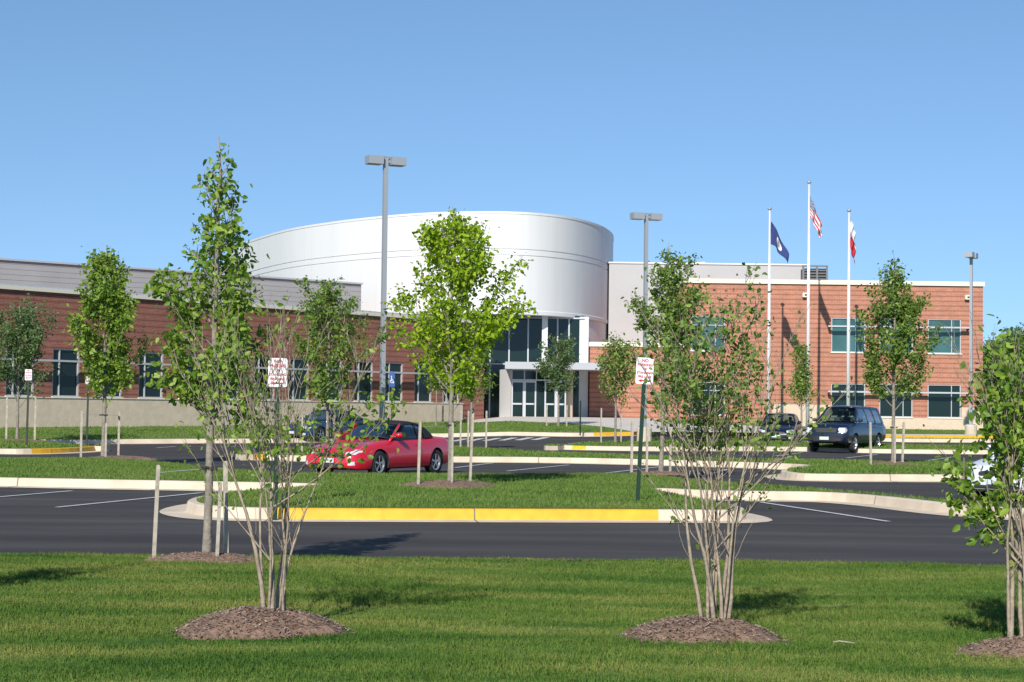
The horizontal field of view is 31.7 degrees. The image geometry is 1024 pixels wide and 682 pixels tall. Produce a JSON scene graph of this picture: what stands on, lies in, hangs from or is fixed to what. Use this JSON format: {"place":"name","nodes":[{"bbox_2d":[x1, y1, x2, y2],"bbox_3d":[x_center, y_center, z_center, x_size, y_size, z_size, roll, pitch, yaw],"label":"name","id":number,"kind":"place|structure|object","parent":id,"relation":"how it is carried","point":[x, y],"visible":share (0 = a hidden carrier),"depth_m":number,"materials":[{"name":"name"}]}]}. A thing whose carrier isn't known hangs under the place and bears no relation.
{"place":"outdoors","nodes":[
{"label":"outdoors","id":0,"kind":"place"},
{"bbox_2d":[0,444,97,448],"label":"grass island","id":1,"kind":"structure","parent":0,"point":[40,446],"depth_m":61.62,"materials":[{"name":"green plant"}]},
{"bbox_2d":[5,398,7,438],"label":"tree stake","id":2,"kind":"object","parent":1,"relation":"on","point":[6,418],"visible":0.82,"depth_m":70.68,"materials":[{"name":"brown wood"}]},
{"bbox_2d":[1,438,50,441],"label":"mulch bed","id":3,"kind":"object","parent":1,"relation":"on","point":[25,440],"visible":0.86,"depth_m":70.31,"materials":[{"name":"brown wood"}]},
{"bbox_2d":[0,289,62,438],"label":"young tree","id":4,"kind":"object","parent":3,"relation":"on","point":[21,335],"visible":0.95,"depth_m":70.57,"materials":[{"name":"green plant"}]},
{"bbox_2d":[34,398,35,439],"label":"tree stake","id":5,"kind":"object","parent":3,"relation":"on","point":[34,418],"visible":0.82,"depth_m":70.68,"materials":[{"name":"brown wood"}]},
{"bbox_2d":[25,369,31,448],"bbox_3d":[-16.700,2.438,62.105,0.248,2.920,0.074,1,-2,8],"label":"parking sign","id":6,"kind":"object","parent":1,"relation":"on","point":[28,374],"visible":1,"depth_m":62.10,"materials":[{"name":"grey metal"}]},
{"bbox_2d":[0,439,109,448],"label":"island turf","id":7,"kind":"structure","parent":1,"relation":"on","point":[13,444],"depth_m":63.70,"materials":[{"name":"green plant"}]},
{"bbox_2d":[85,377,88,445],"bbox_3d":[-15.188,2.635,64.444,0.192,2.770,0.074,1,-2,8],"label":"parking sign","id":8,"kind":"object","parent":1,"relation":"on","point":[87,411],"visible":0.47,"depth_m":64.43,"materials":[{"name":"grey metal"}]},
{"bbox_2d":[0,419,995,439],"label":"grass island","id":9,"kind":"structure","parent":0,"point":[155,428],"depth_m":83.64,"materials":[{"name":"green plant"}]},
{"bbox_2d":[389,372,394,419],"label":"accessible sign","id":10,"kind":"object","parent":9,"relation":"on","point":[391,380],"visible":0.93,"depth_m":93.98,"materials":[{"name":"blue metal"}]},
{"bbox_2d":[420,352,447,424],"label":"young tree","id":11,"kind":"object","parent":9,"relation":"on","point":[426,381],"visible":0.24,"depth_m":97.90,"materials":[{"name":"green plant"}]},
{"bbox_2d":[433,351,449,423],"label":"young tree","id":12,"kind":"object","parent":9,"relation":"on","point":[443,395],"visible":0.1,"depth_m":100.89,"materials":[{"name":"green plant"}]},
{"bbox_2d":[532,332,580,425],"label":"young tree","id":13,"kind":"object","parent":9,"relation":"on","point":[558,366],"visible":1,"depth_m":94.82,"materials":[{"name":"green plant"}]},
{"bbox_2d":[767,207,771,412],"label":"flagpole","id":14,"kind":"object","parent":9,"relation":"on","point":[769,302],"visible":0.72,"depth_m":105.09,"materials":[{"name":"white metal"}]},
{"bbox_2d":[770,222,788,262],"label":"flag","id":15,"kind":"object","parent":14,"relation":"attached to","point":[777,243],"visible":1,"depth_m":105.35,"materials":[{"name":"blue fabric"}]},
{"bbox_2d":[782,340,819,431],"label":"young tree","id":16,"kind":"object","parent":9,"relation":"on","point":[801,384],"visible":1,"depth_m":97.82,"materials":[{"name":"green plant"}]},
{"bbox_2d":[804,181,810,428],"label":"flagpole","id":17,"kind":"object","parent":9,"relation":"on","point":[808,314],"visible":0.75,"depth_m":105.11,"materials":[{"name":"white metal"}]},
{"bbox_2d":[810,197,821,237],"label":"flag","id":18,"kind":"object","parent":17,"relation":"attached to","point":[817,223],"visible":1,"depth_m":105.33,"materials":[{"name":"multicoloured fabric"}]},
{"bbox_2d":[846,209,850,404],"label":"flagpole","id":19,"kind":"object","parent":9,"relation":"on","point":[848,341],"visible":0.77,"depth_m":105.05,"materials":[{"name":"white metal"}]},
{"bbox_2d":[850,216,855,262],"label":"flag","id":20,"kind":"object","parent":19,"relation":"attached to","point":[852,243],"visible":1,"depth_m":105.29,"materials":[{"name":"red fabric"}]},
{"bbox_2d":[964,252,977,433],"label":"light pole","id":21,"kind":"object","parent":9,"relation":"on","point":[970,427],"visible":0.94,"depth_m":99.02,"materials":[{"name":"metal"}]},
{"bbox_2d":[991,322,1023,411],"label":"broadleaf tree","id":22,"kind":"object","parent":9,"relation":"on","point":[1018,333],"visible":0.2,"depth_m":119.08,"materials":[{"name":"green plant"}]},
{"bbox_2d":[0,432,1023,565],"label":"car park","id":23,"kind":"structure","parent":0,"point":[32,522],"depth_m":25.85,"materials":[{"name":"grey asphalt"}]},
{"bbox_2d":[0,445,111,454],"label":"kerb","id":24,"kind":"structure","parent":23,"relation":"on","point":[69,450],"depth_m":60.85,"materials":[{"name":"concrete"}]},
{"bbox_2d":[286,409,370,440],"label":"parked car","id":25,"kind":"object","parent":23,"relation":"on","point":[321,429],"visible":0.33,"depth_m":81.91,"materials":[{"name":"blue paint"}]},
{"bbox_2d":[305,420,447,472],"bbox_3d":[-3.359,2.702,45.821,2.076,1.391,4.760,0,-2,28],"label":"parked car","id":26,"kind":"object","parent":23,"relation":"on","point":[433,456],"visible":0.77,"depth_m":45.16,"materials":[{"name":"red paint"}]},
{"bbox_2d":[0,437,990,520],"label":"painted lines","id":27,"kind":"object","parent":23,"relation":"on","point":[489,463],"visible":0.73,"depth_m":34.98,"materials":[{"name":"white paint"}]},
{"bbox_2d":[0,477,1023,522],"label":"kerb","id":28,"kind":"structure","parent":23,"relation":"on","point":[192,508],"depth_m":28.13,"materials":[{"name":"concrete"}]},
{"bbox_2d":[268,358,287,519],"bbox_3d":[-3.542,1.511,27.110,0.288,2.510,0.074,1,-2,0],"label":"parking sign","id":29,"kind":"object","parent":28,"relation":"on","point":[272,376],"visible":0.59,"depth_m":27.11,"materials":[{"name":"white metal"}]},
{"bbox_2d":[0,456,1023,508],"bbox_3d":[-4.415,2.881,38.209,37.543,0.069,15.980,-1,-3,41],"label":"grass island","id":30,"kind":"structure","parent":28,"relation":"on","point":[416,499],"depth_m":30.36,"materials":[{"name":"green plant"}]},
{"bbox_2d":[80,411,82,457],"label":"tree stake","id":31,"kind":"object","parent":30,"relation":"on","point":[81,421],"visible":0.82,"depth_m":49.29,"materials":[{"name":"brown wood"}]},
{"bbox_2d":[87,455,160,460],"bbox_3d":[-10.784,3.228,49.866,2.293,0.130,1.847,1,-2,0],"label":"mulch bed","id":32,"kind":"object","parent":30,"relation":"on","point":[129,457],"visible":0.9,"depth_m":49.56,"materials":[{"name":"brown wood"}]},
{"bbox_2d":[61,245,159,455],"bbox_3d":[-11.205,0.318,49.885,2.648,5.997,2.640,1,-2,0],"label":"young tree","id":33,"kind":"object","parent":32,"relation":"on","point":[109,298],"visible":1,"depth_m":49.66,"materials":[{"name":"green plant"}]},
{"bbox_2d":[117,412,119,455],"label":"tree stake","id":34,"kind":"object","parent":32,"relation":"on","point":[118,446],"visible":0.82,"depth_m":50.29,"materials":[{"name":"brown wood"}]},
{"bbox_2d":[399,480,497,488],"bbox_3d":[-1.165,2.668,33.724,1.914,0.150,1.776,-1,-2,30],"label":"mulch bed","id":35,"kind":"object","parent":30,"relation":"on","point":[453,484],"visible":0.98,"depth_m":33.25,"materials":[{"name":"brown wood"}]},
{"bbox_2d":[417,422,421,483],"bbox_3d":[-1.724,2.201,33.362,0.074,1.409,0.037,1,-2,-17],"label":"tree stake","id":36,"kind":"object","parent":35,"relation":"on","point":[419,454],"visible":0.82,"depth_m":33.35,"materials":[{"name":"brown wood"}]},
{"bbox_2d":[451,423,453,482],"bbox_3d":[-1.105,2.210,33.262,0.036,1.399,0.029,1,-2,-17],"label":"tree stake","id":37,"kind":"object","parent":35,"relation":"on","point":[452,434],"visible":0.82,"depth_m":33.26,"materials":[{"name":"brown wood"}]},
{"bbox_2d":[381,206,537,480],"bbox_3d":[-1.113,0.136,33.744,2.367,5.338,2.823,3,-3,-42],"label":"young tree","id":38,"kind":"object","parent":35,"relation":"on","point":[459,238],"visible":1,"depth_m":33.57,"materials":[{"name":"green plant"}]},
{"bbox_2d":[469,409,473,480],"bbox_3d":[-0.766,2.103,33.866,0.092,1.666,0.036,1,-2,-17],"label":"tree stake","id":39,"kind":"object","parent":35,"relation":"on","point":[471,446],"visible":0.82,"depth_m":33.86,"materials":[{"name":"brown wood"}]},
{"bbox_2d":[635,357,653,499],"bbox_3d":[2.128,1.588,29.721,0.288,2.630,0.074,3,-2,0],"label":"parking sign","id":40,"kind":"object","parent":30,"relation":"on","point":[641,375],"visible":0.73,"depth_m":29.72,"materials":[{"name":"white metal"}]},
{"bbox_2d":[628,470,683,475],"bbox_3d":[3.477,3.151,43.083,1.632,0.109,1.352,1,-2,0],"label":"mulch bed","id":41,"kind":"object","parent":30,"relation":"on","point":[656,472],"visible":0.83,"depth_m":42.67,"materials":[{"name":"brown wood"}]},
{"bbox_2d":[630,422,633,471],"bbox_3d":[2.862,2.640,43.047,0.070,1.410,0.045,1,-2,-17],"label":"tree stake","id":42,"kind":"object","parent":41,"relation":"on","point":[631,448],"visible":0.82,"depth_m":43.03,"materials":[{"name":"brown wood"}]},
{"bbox_2d":[645,423,647,471],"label":"tree stake","id":43,"kind":"object","parent":41,"relation":"on","point":[646,447],"visible":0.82,"depth_m":42.73,"materials":[{"name":"brown wood"}]},
{"bbox_2d":[621,239,715,475],"bbox_3d":[3.697,0.388,43.137,2.230,5.698,2.250,1,-2,0],"label":"young tree","id":44,"kind":"object","parent":41,"relation":"on","point":[672,288],"visible":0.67,"depth_m":43.03,"materials":[{"name":"green plant"}]},
{"bbox_2d":[39,432,993,443],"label":"kerb","id":45,"kind":"structure","parent":23,"relation":"on","point":[203,441],"depth_m":87.50,"materials":[{"name":"concrete"}]},
{"bbox_2d":[235,453,962,481],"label":"kerb","id":46,"kind":"structure","parent":23,"relation":"on","point":[785,474],"depth_m":54.58,"materials":[{"name":"concrete"}]},
{"bbox_2d":[544,442,992,453],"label":"kerb","id":47,"kind":"structure","parent":23,"relation":"on","point":[768,448],"depth_m":75.84,"materials":[{"name":"concrete"}]},
{"bbox_2d":[759,413,801,440],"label":"parked car","id":48,"kind":"object","parent":23,"relation":"on","point":[784,426],"visible":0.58,"depth_m":82.92,"materials":[{"name":"black paint"}]},
{"bbox_2d":[805,405,885,452],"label":"parked car","id":49,"kind":"object","parent":23,"relation":"on","point":[849,424],"visible":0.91,"depth_m":76.31,"materials":[{"name":"blue paint"}]},
{"bbox_2d":[967,433,1023,496],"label":"parked car","id":50,"kind":"object","parent":23,"relation":"on","point":[978,473],"visible":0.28,"depth_m":36.00,"materials":[{"name":"white paint"}]},
{"bbox_2d":[0,551,1023,681],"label":"lawn","id":51,"kind":"structure","parent":0,"point":[964,672],"depth_m":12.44,"materials":[{"name":"green plant"}]},
{"bbox_2d":[133,551,259,563],"bbox_3d":[-3.111,2.185,18.103,1.444,0.151,0.780,1,-2,0],"label":"mulch bed","id":52,"kind":"object","parent":51,"relation":"on","point":[208,557],"visible":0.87,"depth_m":17.93,"materials":[{"name":"brown wood"}]},
{"bbox_2d":[152,465,159,557],"bbox_3d":[-3.604,1.831,18.215,0.072,1.155,0.031,1,-2,-17],"label":"tree stake","id":53,"kind":"object","parent":52,"relation":"on","point":[156,503],"visible":0.82,"depth_m":18.21,"materials":[{"name":"brown wood"}]},
{"bbox_2d":[143,136,282,553],"bbox_3d":[-2.972,0.114,18.209,1.195,4.368,1.458,0,-2,29],"label":"young tree","id":54,"kind":"object","parent":52,"relation":"on","point":[226,232],"visible":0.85,"depth_m":18.10,"materials":[{"name":"green plant"}]},
{"bbox_2d":[159,466,218,472],"bbox_3d":[-3.242,1.297,18.150,0.723,0.083,0.128,1,-2,4],"label":"tree tie","id":55,"kind":"object","parent":54,"relation":"attached to","point":[212,468],"visible":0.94,"depth_m":18.08,"materials":[{"name":"black rubber"}]},
{"bbox_2d":[215,482,221,555],"bbox_3d":[-2.930,1.907,17.963,0.062,1.000,0.026,1,-2,-17],"label":"tree stake","id":56,"kind":"object","parent":52,"relation":"on","point":[218,526],"visible":0.61,"depth_m":17.96,"materials":[{"name":"brown wood"}]},
{"bbox_2d":[223,461,228,552],"bbox_3d":[-2.885,1.814,18.166,0.078,1.203,0.034,1,-2,-17],"label":"tree stake","id":57,"kind":"object","parent":52,"relation":"on","point":[225,500],"visible":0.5,"depth_m":18.16,"materials":[{"name":"brown wood"}]},
{"bbox_2d":[160,605,352,640],"bbox_3d":[-1.694,1.959,12.533,1.456,0.231,1.123,1,-2,0],"label":"mulch bed","id":58,"kind":"object","parent":51,"relation":"on","point":[248,622],"visible":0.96,"depth_m":12.27,"materials":[{"name":"brown wood"}]},
{"bbox_2d":[164,275,406,610],"bbox_3d":[-1.590,0.734,12.699,1.638,2.456,1.196,1,-2,-21],"label":"multi stemmed tree","id":59,"kind":"object","parent":58,"relation":"on","point":[264,434],"visible":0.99,"depth_m":12.60,"materials":[{"name":"green plant"}]},
{"bbox_2d":[613,614,794,644],"bbox_3d":[1.290,1.978,12.318,1.302,0.208,1.004,1,-2,0],"label":"mulch bed","id":60,"kind":"object","parent":51,"relation":"on","point":[694,628],"visible":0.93,"depth_m":12.07,"materials":[{"name":"brown wood"}]},
{"bbox_2d":[616,262,854,619],"bbox_3d":[1.459,0.728,12.351,1.458,2.514,1.046,2,-2,-27],"label":"multi stemmed tree","id":61,"kind":"object","parent":60,"relation":"on","point":[701,414],"visible":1,"depth_m":12.26,"materials":[{"name":"green plant"}]},
{"bbox_2d":[955,635,1023,659],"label":"mulch bed","id":62,"kind":"object","parent":51,"relation":"on","point":[1010,647],"visible":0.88,"depth_m":11.63,"materials":[{"name":"brown wood"}]},
{"bbox_2d":[931,300,1023,638],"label":"multi stemmed tree","id":63,"kind":"object","parent":62,"relation":"on","point":[1006,431],"visible":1,"depth_m":11.78,"materials":[{"name":"green plant"}]},
{"bbox_2d":[0,0,1023,346],"label":"sky","id":64,"kind":"structure","parent":0,"point":[706,116],"materials":[{"name":"blue"}]},
{"bbox_2d":[280,452,964,473],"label":"grass island","id":65,"kind":"structure","parent":0,"point":[854,472],"depth_m":53.31,"materials":[{"name":"green plant"}]},
{"bbox_2d":[284,275,393,441],"bbox_3d":[-5.726,0.758,57.972,3.285,5.832,2.520,2,-2,-22],"label":"young tree","id":66,"kind":"object","parent":65,"relation":"on","point":[325,297],"visible":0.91,"depth_m":57.72,"materials":[{"name":"green plant"}]},
{"bbox_2d":[365,155,406,418],"bbox_3d":[-4.424,-1.201,62.084,1.380,10.365,0.660,2,-2,-25],"label":"light pole","id":67,"kind":"object","parent":65,"relation":"on","point":[386,161],"visible":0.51,"depth_m":62.07,"materials":[{"name":"metal"}]},
{"bbox_2d":[439,321,498,446],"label":"young tree","id":68,"kind":"object","parent":65,"relation":"on","point":[482,388],"visible":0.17,"depth_m":66.91,"materials":[{"name":"green plant"}]},
{"bbox_2d":[236,445,974,473],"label":"island turf","id":69,"kind":"structure","parent":65,"relation":"on","point":[820,465],"depth_m":54.58,"materials":[{"name":"green plant"}]},
{"bbox_2d":[869,422,871,464],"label":"tree stake","id":70,"kind":"object","parent":65,"relation":"on","point":[870,441],"visible":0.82,"depth_m":51.50,"materials":[{"name":"brown wood"}]},
{"bbox_2d":[872,461,920,465],"bbox_3d":[10.989,3.535,51.681,1.768,0.159,1.862,1,-2,0],"label":"mulch bed","id":71,"kind":"object","parent":65,"relation":"on","point":[886,462],"visible":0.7,"depth_m":51.52,"materials":[{"name":"brown wood"}]},
{"bbox_2d":[849,251,951,461],"bbox_3d":[11.099,0.507,51.841,2.464,6.282,2.652,-1,-3,42],"label":"young tree","id":72,"kind":"object","parent":65,"relation":"on","point":[904,312],"visible":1,"depth_m":51.77,"materials":[{"name":"green plant"}]},
{"bbox_2d":[901,422,904,461],"bbox_3d":[11.286,3.060,52.010,0.114,1.437,0.047,1,-2,-17],"label":"tree stake","id":73,"kind":"object","parent":65,"relation":"on","point":[903,438],"visible":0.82,"depth_m":52.00,"materials":[{"name":"brown wood"}]},
{"bbox_2d":[474,416,805,434],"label":"forecourt","id":74,"kind":"structure","parent":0,"point":[606,422],"depth_m":101.97,"materials":[{"name":"concrete"}]},
{"bbox_2d":[545,439,988,449],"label":"grass island","id":75,"kind":"structure","parent":0,"point":[743,442],"depth_m":76.92,"materials":[{"name":"green plant"}]},
{"bbox_2d":[592,331,636,441],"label":"young tree","id":76,"kind":"object","parent":75,"relation":"on","point":[616,358],"visible":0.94,"depth_m":77.39,"materials":[{"name":"green plant"}]},
{"bbox_2d":[630,212,662,441],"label":"light pole","id":77,"kind":"object","parent":75,"relation":"on","point":[646,217],"visible":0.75,"depth_m":79.08,"materials":[{"name":"metal"}]},
{"bbox_2d":[886,434,992,438],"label":"curb","id":78,"kind":"structure","parent":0,"point":[968,436],"depth_m":93.96,"materials":[{"name":"yellow paint"}]},
{"bbox_3d":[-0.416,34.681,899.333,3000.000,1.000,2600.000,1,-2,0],"label":"ground","id":79,"kind":"structure","parent":0,"visible":0},
{"bbox_2d":[0,211,984,429],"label":"school building","id":80,"kind":"structure","parent":79,"relation":"on","point":[577,282],"depth_m":112.04,"materials":[{"name":"red brick"}]},
{"bbox_2d":[6,347,35,396],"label":"window","id":81,"kind":"structure","parent":80,"relation":"in","point":[9,393],"depth_m":80.79,"materials":[{"name":"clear glass"}]},
{"bbox_2d":[51,348,80,397],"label":"window","id":82,"kind":"structure","parent":80,"relation":"in","point":[65,382],"depth_m":83.11,"materials":[{"name":"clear glass"}]},
{"bbox_2d":[97,351,123,397],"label":"window","id":83,"kind":"structure","parent":80,"relation":"in","point":[116,395],"depth_m":85.24,"materials":[{"name":"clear glass"}]},
{"bbox_2d":[139,352,164,398],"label":"window","id":84,"kind":"structure","parent":80,"relation":"in","point":[145,392],"depth_m":87.18,"materials":[{"name":"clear glass"}]},
{"bbox_2d":[254,357,273,399],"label":"window","id":85,"kind":"structure","parent":80,"relation":"in","point":[260,361],"depth_m":93.44,"materials":[{"name":"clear glass"}]},
{"bbox_2d":[289,358,310,400],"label":"window","id":86,"kind":"structure","parent":80,"relation":"in","point":[297,362],"depth_m":95.57,"materials":[{"name":"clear glass"}]},
{"bbox_2d":[322,360,340,400],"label":"window","id":87,"kind":"structure","parent":80,"relation":"in","point":[339,386],"depth_m":97.85,"materials":[{"name":"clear glass"}]},
{"bbox_2d":[353,361,373,401],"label":"window","id":88,"kind":"structure","parent":80,"relation":"in","point":[364,385],"depth_m":99.78,"materials":[{"name":"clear glass"}]},
{"bbox_2d":[385,362,402,401],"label":"window","id":89,"kind":"structure","parent":80,"relation":"in","point":[391,367],"depth_m":101.97,"materials":[{"name":"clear glass"}]},
{"bbox_2d":[414,364,432,402],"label":"window","id":90,"kind":"structure","parent":80,"relation":"in","point":[421,395],"depth_m":103.83,"materials":[{"name":"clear glass"}]},
{"bbox_2d":[444,366,460,402],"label":"window","id":91,"kind":"structure","parent":80,"relation":"in","point":[446,392],"depth_m":105.83,"materials":[{"name":"clear glass"}]},
{"bbox_2d":[511,381,523,416],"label":"door","id":92,"kind":"structure","parent":80,"relation":"in","point":[517,387],"depth_m":108.55,"materials":[{"name":"clear glass"}]},
{"bbox_2d":[524,381,535,416],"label":"door","id":93,"kind":"structure","parent":80,"relation":"in","point":[529,386],"depth_m":108.55,"materials":[{"name":"clear glass"}]},
{"bbox_2d":[544,381,555,416],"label":"door","id":94,"kind":"structure","parent":80,"relation":"in","point":[550,398],"depth_m":108.55,"materials":[{"name":"clear glass"}]},
{"bbox_2d":[556,381,565,416],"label":"door","id":95,"kind":"structure","parent":80,"relation":"in","point":[562,402],"depth_m":108.52,"materials":[{"name":"clear glass"}]},
{"bbox_2d":[690,316,724,351],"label":"window","id":96,"kind":"structure","parent":80,"relation":"in","point":[710,328],"depth_m":113.21,"materials":[{"name":"teal glass"}]},
{"bbox_2d":[691,382,725,415],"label":"window","id":97,"kind":"structure","parent":80,"relation":"in","point":[708,383],"depth_m":113.07,"materials":[{"name":"clear glass"}]},
{"bbox_2d":[830,318,864,352],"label":"window","id":98,"kind":"structure","parent":80,"relation":"in","point":[838,334],"depth_m":113.21,"materials":[{"name":"teal glass"}]},
{"bbox_2d":[831,383,864,405],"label":"window","id":99,"kind":"structure","parent":80,"relation":"in","point":[858,399],"depth_m":113.07,"materials":[{"name":"clear glass"}]},
{"bbox_2d":[880,319,912,352],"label":"window","id":100,"kind":"structure","parent":80,"relation":"in","point":[889,345],"depth_m":113.21,"materials":[{"name":"teal glass"}]},
{"bbox_2d":[879,384,913,417],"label":"window","id":101,"kind":"structure","parent":80,"relation":"in","point":[904,410],"depth_m":113.04,"materials":[{"name":"clear glass"}]},
{"bbox_2d":[927,384,961,418],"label":"window","id":102,"kind":"structure","parent":80,"relation":"in","point":[940,406],"depth_m":113.07,"materials":[{"name":"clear glass"}]},
{"bbox_2d":[928,319,961,354],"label":"window","id":103,"kind":"structure","parent":80,"relation":"in","point":[940,349],"depth_m":113.21,"materials":[{"name":"teal glass"}]},
{"bbox_2d":[983,337,1020,427],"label":"broadleaf tree","id":104,"kind":"object","parent":79,"relation":"on","point":[986,370],"visible":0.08,"depth_m":126.90,"materials":[{"name":"green plant"}]},
{"bbox_2d":[983,324,1023,426],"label":"broadleaf tree","id":105,"kind":"object","parent":79,"relation":"on","point":[1005,330],"visible":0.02,"depth_m":140.61,"materials":[{"name":"green plant"}]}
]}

